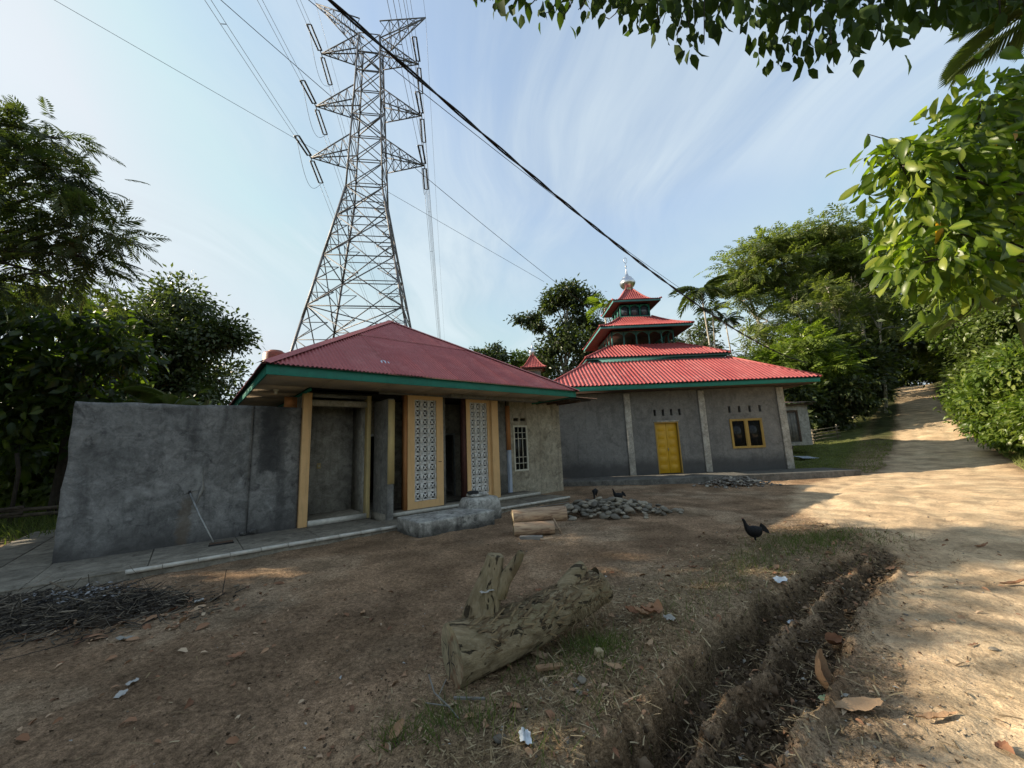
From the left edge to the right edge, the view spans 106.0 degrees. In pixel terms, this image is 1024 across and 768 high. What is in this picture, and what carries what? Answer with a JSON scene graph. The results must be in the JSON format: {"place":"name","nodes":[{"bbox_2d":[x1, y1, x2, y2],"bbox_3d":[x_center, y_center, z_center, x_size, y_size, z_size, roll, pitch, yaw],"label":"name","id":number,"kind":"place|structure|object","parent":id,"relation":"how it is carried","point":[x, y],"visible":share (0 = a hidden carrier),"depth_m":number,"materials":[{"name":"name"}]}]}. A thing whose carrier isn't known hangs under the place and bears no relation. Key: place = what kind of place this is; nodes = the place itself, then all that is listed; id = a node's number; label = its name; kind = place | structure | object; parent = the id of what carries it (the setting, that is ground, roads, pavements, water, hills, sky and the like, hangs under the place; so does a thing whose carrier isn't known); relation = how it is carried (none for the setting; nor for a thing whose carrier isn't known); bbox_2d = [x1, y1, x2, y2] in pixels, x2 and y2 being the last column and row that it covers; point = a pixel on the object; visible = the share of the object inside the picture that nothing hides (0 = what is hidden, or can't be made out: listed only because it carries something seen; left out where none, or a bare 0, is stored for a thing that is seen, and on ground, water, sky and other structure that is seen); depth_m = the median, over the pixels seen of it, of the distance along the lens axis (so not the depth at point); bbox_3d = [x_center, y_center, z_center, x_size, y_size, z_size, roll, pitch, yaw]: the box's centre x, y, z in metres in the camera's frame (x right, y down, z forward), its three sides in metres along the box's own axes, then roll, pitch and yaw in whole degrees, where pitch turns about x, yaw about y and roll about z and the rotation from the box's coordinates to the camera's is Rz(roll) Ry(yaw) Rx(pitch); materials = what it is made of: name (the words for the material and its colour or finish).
{"place":"outdoors","nodes":[
{"label":"outdoors","id":0,"kind":"place"},
{"bbox_2d":[0,495,569,597],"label":"pavement","id":1,"kind":"structure","parent":0,"point":[25,561],"depth_m":6.30,"materials":[{"name":"concrete"}]},
{"bbox_2d":[188,491,233,546],"bbox_3d":[-5.442,2.375,6.864,0.940,0.936,0.286,-3,-9,2],"label":"broom","id":2,"kind":"object","parent":1,"relation":"on","point":[220,542],"visible":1,"depth_m":6.84,"materials":[{"name":"wood"}]},
{"bbox_2d":[55,0,543,281],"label":"overhead cable","id":3,"kind":"object","parent":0,"point":[281,130],"visible":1,"depth_m":24.57,"materials":[{"name":"metal"}]},
{"bbox_2d":[0,380,1023,767],"bbox_3d":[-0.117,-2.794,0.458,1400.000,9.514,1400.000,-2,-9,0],"label":"ground","id":4,"kind":"structure","parent":0,"point":[406,562],"depth_m":3.08,"materials":[{"name":"soil"}]},
{"bbox_2d":[0,435,56,513],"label":"undergrowth bush","id":5,"kind":"object","parent":4,"relation":"on","point":[35,481],"visible":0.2,"depth_m":14.16,"materials":[{"name":"green plant"}]},
{"bbox_2d":[0,490,58,544],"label":"weeds","id":6,"kind":"object","parent":4,"relation":"on","point":[10,531],"visible":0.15,"depth_m":9.61,"materials":[{"name":"green plant"}]},
{"bbox_2d":[0,453,58,529],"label":"stick fence","id":7,"kind":"object","parent":4,"relation":"on","point":[13,510],"visible":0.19,"depth_m":10.47,"materials":[{"name":"brown wood"}]},
{"bbox_2d":[16,437,60,506],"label":"shade tree","id":8,"kind":"object","parent":4,"relation":"on","point":[42,492],"visible":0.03,"depth_m":12.87,"materials":[{"name":"green plant"}]},
{"bbox_2d":[0,361,109,491],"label":"shade tree","id":9,"kind":"object","parent":4,"relation":"on","point":[45,471],"visible":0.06,"depth_m":14.31,"materials":[{"name":"green plant"}]},
{"bbox_2d":[1,264,162,400],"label":"shade tree","id":10,"kind":"object","parent":4,"relation":"on","point":[144,374],"visible":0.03,"depth_m":18.75,"materials":[{"name":"green plant"}]},
{"bbox_2d":[0,94,171,325],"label":"rain tree","id":11,"kind":"object","parent":4,"relation":"on","point":[73,203],"visible":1,"depth_m":7.61,"materials":[{"name":"green plant"}]},
{"bbox_2d":[0,286,171,519],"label":"broadleaf tree","id":12,"kind":"object","parent":4,"relation":"on","point":[56,375],"visible":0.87,"depth_m":11.52,"materials":[{"name":"green plant"}]},
{"bbox_2d":[44,384,232,421],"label":"shade tree","id":13,"kind":"object","parent":4,"relation":"on","point":[206,402],"depth_m":17.01,"materials":[{"name":"green plant"}]},
{"bbox_2d":[0,566,284,660],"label":"burnt heap","id":14,"kind":"object","parent":4,"relation":"on","point":[92,607],"visible":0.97,"depth_m":4.09,"materials":[{"name":"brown wood"}]},
{"bbox_2d":[48,262,265,404],"bbox_3d":[-22.623,-0.287,24.906,11.451,14.095,12.504,-2,-9,0],"label":"round tree","id":15,"kind":"object","parent":4,"relation":"on","point":[193,331],"visible":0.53,"depth_m":24.12,"materials":[{"name":"green plant"}]},
{"bbox_2d":[116,386,198,404],"bbox_3d":[-10.667,2.264,12.514,4.418,4.039,3.779,-7,-11,28],"label":"coconut seedling","id":16,"kind":"object","parent":4,"relation":"on","point":[161,397],"visible":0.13,"depth_m":11.48,"materials":[{"name":"green plant"}]},
{"bbox_2d":[52,401,301,563],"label":"courtyard wall","id":17,"kind":"structure","parent":4,"relation":"on","point":[135,473],"depth_m":6.97,"materials":[{"name":"concrete"}]},
{"bbox_2d":[262,350,283,361],"bbox_3d":[-9.388,1.524,15.066,0.900,5.840,0.900,5,-12,-39],"label":"water tank","id":18,"kind":"object","parent":4,"relation":"on","point":[269,354],"visible":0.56,"depth_m":15.11,"materials":[{"name":"orange plastic"}]},
{"bbox_2d":[290,3,428,350],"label":"transmission tower","id":19,"kind":"structure","parent":4,"relation":"on","point":[380,69],"depth_m":50.75,"materials":[{"name":"metal"}]},
{"bbox_2d":[205,0,296,134],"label":"power line","id":20,"kind":"object","parent":19,"relation":"attached to","point":[248,66],"visible":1,"depth_m":35.75,"materials":[{"name":"metal"}]},
{"bbox_2d":[387,0,421,142],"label":"power line","id":21,"kind":"object","parent":19,"relation":"attached to","point":[405,62],"visible":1,"depth_m":35.45,"materials":[{"name":"metal"}]},
{"bbox_2d":[419,94,440,337],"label":"power line","id":22,"kind":"object","parent":19,"relation":"attached to","point":[428,207],"visible":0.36,"depth_m":77.46,"materials":[{"name":"metal"}]},
{"bbox_2d":[389,718,404,738],"bbox_3d":[-0.646,1.935,2.165,0.054,0.028,0.110,23,19,20],"label":"dry leaf","id":23,"kind":"object","parent":4,"relation":"on","point":[397,725],"visible":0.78,"depth_m":2.18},
{"bbox_2d":[229,320,596,527],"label":"wash house","id":24,"kind":"structure","parent":4,"relation":"on","point":[399,420],"depth_m":9.71,"materials":[{"name":"beige paint"}]},
{"bbox_2d":[513,425,528,471],"bbox_3d":[0.272,2.047,12.343,0.590,1.430,0.070,5,-12,-39],"label":"window","id":25,"kind":"structure","parent":24,"relation":"in","point":[520,437],"depth_m":12.34,"materials":[{"name":"beige paint"}]},
{"bbox_2d":[425,674,458,717],"bbox_3d":[-0.410,1.933,2.372,0.336,0.148,0.171,-6,-10,18],"label":"dry twig","id":26,"kind":"object","parent":4,"relation":"on","point":[443,701],"visible":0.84,"depth_m":2.34,"materials":[{"name":"grey wood"}]},
{"bbox_2d":[397,491,501,537],"bbox_3d":[-1.162,2.781,8.304,2.391,0.724,1.180,5,-12,-39],"label":"concrete tank cover","id":27,"kind":"object","parent":4,"relation":"on","point":[479,510],"visible":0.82,"depth_m":7.82,"materials":[{"name":"concrete"}]},
{"bbox_2d":[469,340,514,362],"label":"background tree","id":28,"kind":"object","parent":4,"relation":"on","point":[495,352],"visible":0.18,"depth_m":46.43,"materials":[{"name":"green plant"}]},
{"bbox_2d":[0,507,1022,767],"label":"earth crumbs","id":29,"kind":"object","parent":4,"relation":"on","point":[646,763],"visible":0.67,"depth_m":2.69,"materials":[{"name":"soil"}]},
{"bbox_2d":[3,493,1023,767],"bbox_3d":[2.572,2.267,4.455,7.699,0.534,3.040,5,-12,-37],"label":"dry grass","id":30,"kind":"structure","parent":4,"relation":"on","point":[736,566],"depth_m":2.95,"materials":[{"name":"plant"}]},
{"bbox_2d":[505,349,528,367],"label":"background tree","id":31,"kind":"object","parent":4,"relation":"on","point":[514,354],"visible":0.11,"depth_m":47.91,"materials":[{"name":"green plant"}]},
{"bbox_2d":[16,498,1021,767],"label":"leaf litter","id":32,"kind":"object","parent":4,"relation":"on","point":[486,724],"visible":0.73,"depth_m":2.74,"materials":[{"name":"brown plant"}]},
{"bbox_2d":[518,727,531,744],"bbox_3d":[0.070,1.821,2.000,0.070,0.015,0.098,17,-6,-2],"label":"plastic bag","id":33,"kind":"object","parent":4,"relation":"on","point":[525,736],"visible":1,"depth_m":2.00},
{"bbox_2d":[441,550,618,688],"bbox_3d":[0.221,1.713,3.119,1.577,0.833,0.471,3,-11,-29],"label":"fallen log","id":34,"kind":"object","parent":4,"relation":"on","point":[486,634],"visible":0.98,"depth_m":2.88,"materials":[{"name":"brown wood"}]},
{"bbox_2d":[519,535,542,539],"bbox_3d":[0.339,2.703,6.791,0.403,0.067,0.125,-4,-9,8],"label":"wood scrap","id":35,"kind":"object","parent":4,"relation":"on","point":[529,537],"visible":0.97,"depth_m":6.75,"materials":[{"name":"grey wood"}]},
{"bbox_2d":[513,521,554,535],"bbox_3d":[0.397,2.657,7.100,0.754,0.238,0.243,-2,-9,-5],"label":"cut log","id":36,"kind":"object","parent":4,"relation":"on","point":[535,528],"visible":0.97,"depth_m":7.01,"materials":[{"name":"brown wood"}]},
{"bbox_2d":[521,343,546,375],"bbox_3d":[2.019,1.612,34.175,2.304,10.900,2.304,-2,-9,0],"label":"minaret","id":37,"kind":"object","parent":4,"relation":"on","point":[533,364],"visible":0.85,"depth_m":34.06,"materials":[{"name":"red paint"}]},
{"bbox_2d":[511,506,566,524],"bbox_3d":[0.518,2.514,7.396,1.061,0.294,0.299,-1,-9,-9],"label":"cut log","id":38,"kind":"object","parent":4,"relation":"on","point":[557,513],"visible":0.84,"depth_m":7.29,"materials":[{"name":"brown wood"}]},
{"bbox_2d":[535,662,563,671],"bbox_3d":[0.264,1.974,2.695,0.200,0.021,0.048,7,-7,-19],"label":"wood chip","id":39,"kind":"object","parent":4,"relation":"on","point":[542,667],"visible":0.88,"depth_m":2.68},
{"bbox_2d":[503,273,606,379],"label":"forked tree","id":40,"kind":"object","parent":4,"relation":"on","point":[580,327],"visible":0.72,"depth_m":40.84,"materials":[{"name":"green plant"}]},
{"bbox_2d":[582,293,611,323],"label":"areca palm","id":41,"kind":"object","parent":4,"relation":"on","point":[602,304],"visible":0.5,"depth_m":33.42,"materials":[{"name":"green plant"}]},
{"bbox_2d":[351,522,923,767],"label":"grass tufts","id":42,"kind":"object","parent":4,"relation":"on","point":[604,644],"visible":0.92,"depth_m":2.76,"materials":[{"name":"plant"}]},
{"bbox_2d":[668,273,735,346],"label":"areca palm","id":43,"kind":"object","parent":4,"relation":"on","point":[712,292],"visible":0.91,"depth_m":34.36,"materials":[{"name":"green plant"}]},
{"bbox_2d":[554,259,860,486],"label":"mosque","id":44,"kind":"structure","parent":4,"relation":"on","point":[661,409],"depth_m":16.27,"materials":[{"name":"grey concrete"}]},
{"bbox_2d":[221,0,610,323],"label":"overhead cable","id":45,"kind":"object","parent":44,"relation":"attached to","point":[394,150],"visible":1,"depth_m":12.27,"materials":[{"name":"metal"}]},
{"bbox_2d":[309,0,804,359],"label":"overhead cable","id":46,"kind":"object","parent":44,"relation":"attached to","point":[502,155],"visible":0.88,"depth_m":7.30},
{"bbox_2d":[328,0,807,362],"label":"overhead cable","id":47,"kind":"object","parent":44,"relation":"attached to","point":[342,11],"visible":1,"depth_m":7.28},
{"bbox_2d":[654,422,683,473],"bbox_3d":[6.548,2.669,16.213,1.000,2.125,0.190,-2,-9,0],"label":"door","id":48,"kind":"structure","parent":44,"relation":"in","point":[669,455],"depth_m":16.21,"materials":[{"name":"yellow paint"}]},
{"bbox_2d":[729,418,765,448],"bbox_3d":[9.875,2.066,16.215,1.360,1.220,0.095,-2,-9,0],"label":"window","id":49,"kind":"structure","parent":44,"relation":"in","point":[749,432],"depth_m":16.20,"materials":[{"name":"yellow paint"}]},
{"bbox_2d":[680,314,735,356],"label":"background tree","id":50,"kind":"object","parent":4,"relation":"on","point":[698,335],"visible":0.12,"depth_m":51.72,"materials":[{"name":"green plant"}]},
{"bbox_2d":[694,300,730,347],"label":"areca palm","id":51,"kind":"object","parent":4,"relation":"on","point":[711,311],"visible":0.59,"depth_m":45.67,"materials":[{"name":"green plant"}]},
{"bbox_2d":[707,311,744,355],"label":"areca palm","id":52,"kind":"object","parent":4,"relation":"on","point":[732,318],"visible":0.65,"depth_m":46.83,"materials":[{"name":"green plant"}]},
{"bbox_2d":[692,476,781,488],"bbox_3d":[7.601,3.329,13.208,2.839,0.338,1.900,-2,-9,0],"label":"rubble heap","id":53,"kind":"object","parent":4,"relation":"on","point":[746,480],"visible":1,"depth_m":12.99,"materials":[{"name":"stone"}]},
{"bbox_2d":[473,0,1023,81],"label":"overhanging tree","id":54,"kind":"object","parent":4,"relation":"on","point":[962,18],"visible":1,"depth_m":4.26,"materials":[{"name":"green plant"}]},
{"bbox_2d":[740,518,769,544],"bbox_3d":[3.569,2.180,5.676,0.359,0.416,0.170,-4,-9,8],"label":"hen","id":55,"kind":"object","parent":4,"relation":"on","point":[754,532],"visible":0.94,"depth_m":5.64,"materials":[{"name":"black"}]},
{"bbox_2d":[729,319,794,360],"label":"slim tree","id":56,"kind":"object","parent":4,"relation":"on","point":[760,340],"visible":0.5,"depth_m":32.37,"materials":[{"name":"green plant"}]},
{"bbox_2d":[708,239,826,346],"bbox_3d":[25.351,-3.841,37.294,11.548,19.506,9.125,-2,-9,0],"label":"acacia tree","id":57,"kind":"object","parent":4,"relation":"on","point":[766,293],"visible":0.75,"depth_m":36.80,"materials":[{"name":"green plant"}]},
{"bbox_2d":[519,492,1023,767],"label":"pebbles","id":58,"kind":"object","parent":4,"relation":"on","point":[786,753],"visible":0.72,"depth_m":2.33,"materials":[{"name":"stone"}]},
{"bbox_2d":[736,341,831,390],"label":"acacia sapling","id":59,"kind":"object","parent":4,"relation":"on","point":[762,359],"visible":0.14,"depth_m":30.01,"materials":[{"name":"green plant"}]},
{"bbox_2d":[693,202,891,332],"bbox_3d":[28.920,-7.180,37.897,19.033,21.295,10.829,-2,-9,0],"label":"acacia tree","id":60,"kind":"object","parent":4,"relation":"on","point":[830,235],"visible":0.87,"depth_m":37.73,"materials":[{"name":"green plant"}]},
{"bbox_2d":[785,401,812,445],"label":"shed","id":61,"kind":"structure","parent":4,"relation":"on","point":[799,424],"depth_m":21.81,"materials":[{"name":"grey concrete"}]},
{"bbox_2d":[763,293,838,386],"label":"slim tree","id":62,"kind":"object","parent":4,"relation":"on","point":[794,313],"visible":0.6,"depth_m":32.88,"materials":[{"name":"green plant"}]},
{"bbox_2d":[783,371,835,431],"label":"forest tree","id":63,"kind":"object","parent":4,"relation":"on","point":[808,393],"visible":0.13,"depth_m":26.81,"materials":[{"name":"green plant"}]},
{"bbox_2d":[756,317,876,399],"bbox_3d":[23.875,-0.821,30.186,9.963,9.539,6.506,-2,-9,0],"label":"acacia sapling","id":64,"kind":"object","parent":4,"relation":"on","point":[839,361],"visible":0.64,"depth_m":29.46,"materials":[{"name":"green plant"}]},
{"bbox_2d":[792,424,840,448],"bbox_3d":[19.439,3.450,24.794,4.498,1.628,0.222,0,-10,-17],"label":"bamboo fence","id":65,"kind":"object","parent":4,"relation":"on","point":[836,430],"visible":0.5,"depth_m":25.06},
{"bbox_2d":[748,280,884,331],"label":"bare tree","id":66,"kind":"object","parent":4,"relation":"on","point":[831,310],"visible":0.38,"depth_m":33.41,"materials":[{"name":"green plant"}]},
{"bbox_2d":[815,649,831,689],"bbox_3d":[2.144,1.961,2.621,0.095,0.264,0.147,-1,-9,-6],"label":"dry leaf","id":67,"kind":"object","parent":4,"relation":"on","point":[823,673],"visible":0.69,"depth_m":2.65,"materials":[{"name":"plant"}]},
{"bbox_2d":[772,218,883,321],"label":"forest tree","id":68,"kind":"object","parent":4,"relation":"on","point":[831,278],"visible":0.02,"depth_m":50.95,"materials":[{"name":"green plant"}]},
{"bbox_2d":[825,632,844,644],"bbox_3d":[2.603,2.071,3.120,0.200,0.078,0.106,19,7,-19],"label":"dry leaf","id":69,"kind":"object","parent":4,"relation":"on","point":[834,638],"visible":0.87,"depth_m":3.15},
{"bbox_2d":[803,271,868,418],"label":"slim tree","id":70,"kind":"object","parent":4,"relation":"on","point":[837,302],"visible":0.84,"depth_m":33.65,"materials":[{"name":"green plant"}]},
{"bbox_2d":[780,318,909,394],"bbox_3d":[28.080,-0.957,33.601,8.717,8.847,9.447,-5,-10,18],"label":"forest tree","id":71,"kind":"object","parent":4,"relation":"on","point":[868,347],"visible":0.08,"depth_m":31.35,"materials":[{"name":"green plant"}]},
{"bbox_2d":[810,369,891,430],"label":"forest tree","id":72,"kind":"object","parent":4,"relation":"on","point":[838,410],"visible":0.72,"depth_m":28.40,"materials":[{"name":"green plant"}]},
{"bbox_2d":[792,216,918,344],"bbox_3d":[36.545,-7.335,39.423,13.389,19.996,9.788,-2,-9,0],"label":"acacia tree","id":73,"kind":"object","parent":4,"relation":"on","point":[864,282],"visible":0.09,"depth_m":39.41,"materials":[{"name":"green plant"}]},
{"bbox_2d":[834,696,882,710],"bbox_3d":[2.010,1.858,2.244,0.300,0.026,0.095,-2,-2,-3],"label":"dry leaf","id":74,"kind":"object","parent":4,"relation":"on","point":[863,703],"visible":0.96,"depth_m":2.25,"materials":[{"name":"plant"}]},
{"bbox_2d":[817,316,902,378],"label":"forest tree","id":75,"kind":"object","parent":4,"relation":"on","point":[896,369],"visible":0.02,"depth_m":36.98,"materials":[{"name":"green plant"}]},
{"bbox_2d":[829,290,927,367],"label":"forest tree","id":76,"kind":"object","parent":4,"relation":"on","point":[909,345],"visible":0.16,"depth_m":41.76,"materials":[{"name":"green plant"}]},
{"bbox_2d":[845,287,918,412],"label":"slim tree","id":77,"kind":"object","parent":4,"relation":"on","point":[868,306],"visible":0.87,"depth_m":34.79,"materials":[{"name":"green plant"}]},
{"bbox_2d":[863,343,906,402],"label":"forest tree","id":78,"kind":"object","parent":4,"relation":"on","point":[880,394],"visible":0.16,"depth_m":35.02,"materials":[{"name":"green plant"}]},
{"bbox_2d":[893,337,934,382],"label":"roadside tree","id":79,"kind":"object","parent":4,"relation":"on","point":[916,373],"visible":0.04,"depth_m":61.95,"materials":[{"name":"green plant"}]},
{"bbox_2d":[896,366,937,386],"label":"crest bush","id":80,"kind":"object","parent":4,"relation":"on","point":[915,382],"visible":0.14,"depth_m":64.39,"materials":[{"name":"green plant"}]},
{"bbox_2d":[904,319,931,379],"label":"crest bush","id":81,"kind":"object","parent":4,"relation":"on","point":[915,365],"visible":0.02,"depth_m":49.60,"materials":[{"name":"green plant"}]},
{"bbox_2d":[900,364,941,383],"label":"crest bush","id":82,"kind":"object","parent":4,"relation":"on","point":[929,381],"visible":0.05,"depth_m":61.24,"materials":[{"name":"green plant"}]},
{"bbox_2d":[903,302,942,376],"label":"crest bush","id":83,"kind":"object","parent":4,"relation":"on","point":[924,360],"visible":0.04,"depth_m":42.51,"materials":[{"name":"green plant"}]},
{"bbox_2d":[825,46,1023,322],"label":"cacao tree","id":84,"kind":"object","parent":4,"relation":"on","point":[974,172],"visible":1,"depth_m":4.13,"materials":[{"name":"green plant"}]},
{"bbox_2d":[891,261,962,339],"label":"roadside tree","id":85,"kind":"object","parent":4,"relation":"on","point":[915,316],"visible":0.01,"depth_m":36.80,"materials":[{"name":"green plant"}]},
{"bbox_2d":[880,244,975,389],"bbox_3d":[32.840,-5.790,27.985,10.203,15.341,8.836,-5,-10,18],"label":"roadside tree","id":86,"kind":"object","parent":4,"relation":"on","point":[929,302],"visible":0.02,"depth_m":29.32,"materials":[{"name":"green plant"}]},
{"bbox_2d":[905,324,956,380],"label":"roadside tree","id":87,"kind":"object","parent":4,"relation":"on","point":[933,365],"visible":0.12,"depth_m":39.99,"materials":[{"name":"green plant"}]},
{"bbox_2d":[927,329,963,385],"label":"roadside tree","id":88,"kind":"object","parent":4,"relation":"on","point":[946,350],"visible":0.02,"depth_m":32.35,"materials":[{"name":"green plant"}]},
{"bbox_2d":[884,205,1010,358],"bbox_3d":[28.778,-5.080,22.241,9.225,14.645,9.715,-11,-13,43],"label":"roadside tree","id":89,"kind":"object","parent":4,"relation":"on","point":[955,326],"visible":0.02,"depth_m":24.99,"materials":[{"name":"green plant"}]},
{"bbox_2d":[930,372,987,431],"bbox_3d":[25.247,1.016,20.779,4.107,3.808,4.580,-2,-9,0],"label":"roadside shrub","id":90,"kind":"object","parent":4,"relation":"on","point":[949,398],"visible":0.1,"depth_m":21.33,"materials":[{"name":"green plant"}]},
{"bbox_2d":[898,282,1023,346],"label":"areca palm","id":91,"kind":"object","parent":4,"relation":"on","point":[942,318],"visible":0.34,"depth_m":10.28,"materials":[{"name":"green plant"}]},
{"bbox_2d":[933,322,997,386],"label":"roadside tree","id":92,"kind":"object","parent":4,"relation":"on","point":[958,366],"visible":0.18,"depth_m":25.16,"materials":[{"name":"green plant"}]},
{"bbox_2d":[938,0,1023,89],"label":"areca palm","id":93,"kind":"object","parent":4,"relation":"on","point":[965,52],"visible":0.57,"depth_m":8.68,"materials":[{"name":"green plant"}]},
{"bbox_2d":[941,394,1023,469],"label":"verge grass","id":94,"kind":"structure","parent":4,"relation":"on","point":[1018,455],"depth_m":14.85,"materials":[{"name":"plant"}]},
{"bbox_2d":[946,387,1023,455],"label":"roadside shrub","id":95,"kind":"object","parent":4,"relation":"on","point":[971,403],"visible":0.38,"depth_m":16.19,"materials":[{"name":"green plant"}]},
{"bbox_2d":[952,334,1023,414],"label":"roadside shrub","id":96,"kind":"object","parent":4,"relation":"on","point":[1001,369],"visible":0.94,"depth_m":14.60,"materials":[{"name":"green plant"}]},
{"bbox_2d":[956,296,1023,363],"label":"roadside tree","id":97,"kind":"object","parent":4,"relation":"on","point":[1000,324],"visible":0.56,"depth_m":18.49,"materials":[{"name":"green plant"}]},
{"bbox_2d":[976,388,1023,443],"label":"roadside shrub","id":98,"kind":"object","parent":4,"relation":"on","point":[1014,416],"visible":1,"depth_m":13.12,"materials":[{"name":"green plant"}]},
{"bbox_2d":[0,0,1023,404],"label":"sky","id":99,"kind":"structure","parent":0,"point":[674,163],"materials":[{"name":"blue"}]},
{"bbox_2d":[792,439,892,472],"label":"lawn","id":100,"kind":"structure","parent":0,"point":[848,455],"depth_m":19.77,"materials":[{"name":"plant"}]},
{"bbox_2d":[786,384,1023,767],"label":"dirt road","id":101,"kind":"structure","parent":0,"point":[934,462],"depth_m":4.36,"materials":[{"name":"soil"}]},
{"bbox_2d":[914,710,957,718],"bbox_3d":[2.359,1.840,2.145,0.240,0.029,0.041,-2,-9,0],"label":"dry leaf","id":102,"kind":"object","parent":101,"relation":"on","point":[931,715],"visible":1,"depth_m":2.15,"materials":[{"name":"plant"}]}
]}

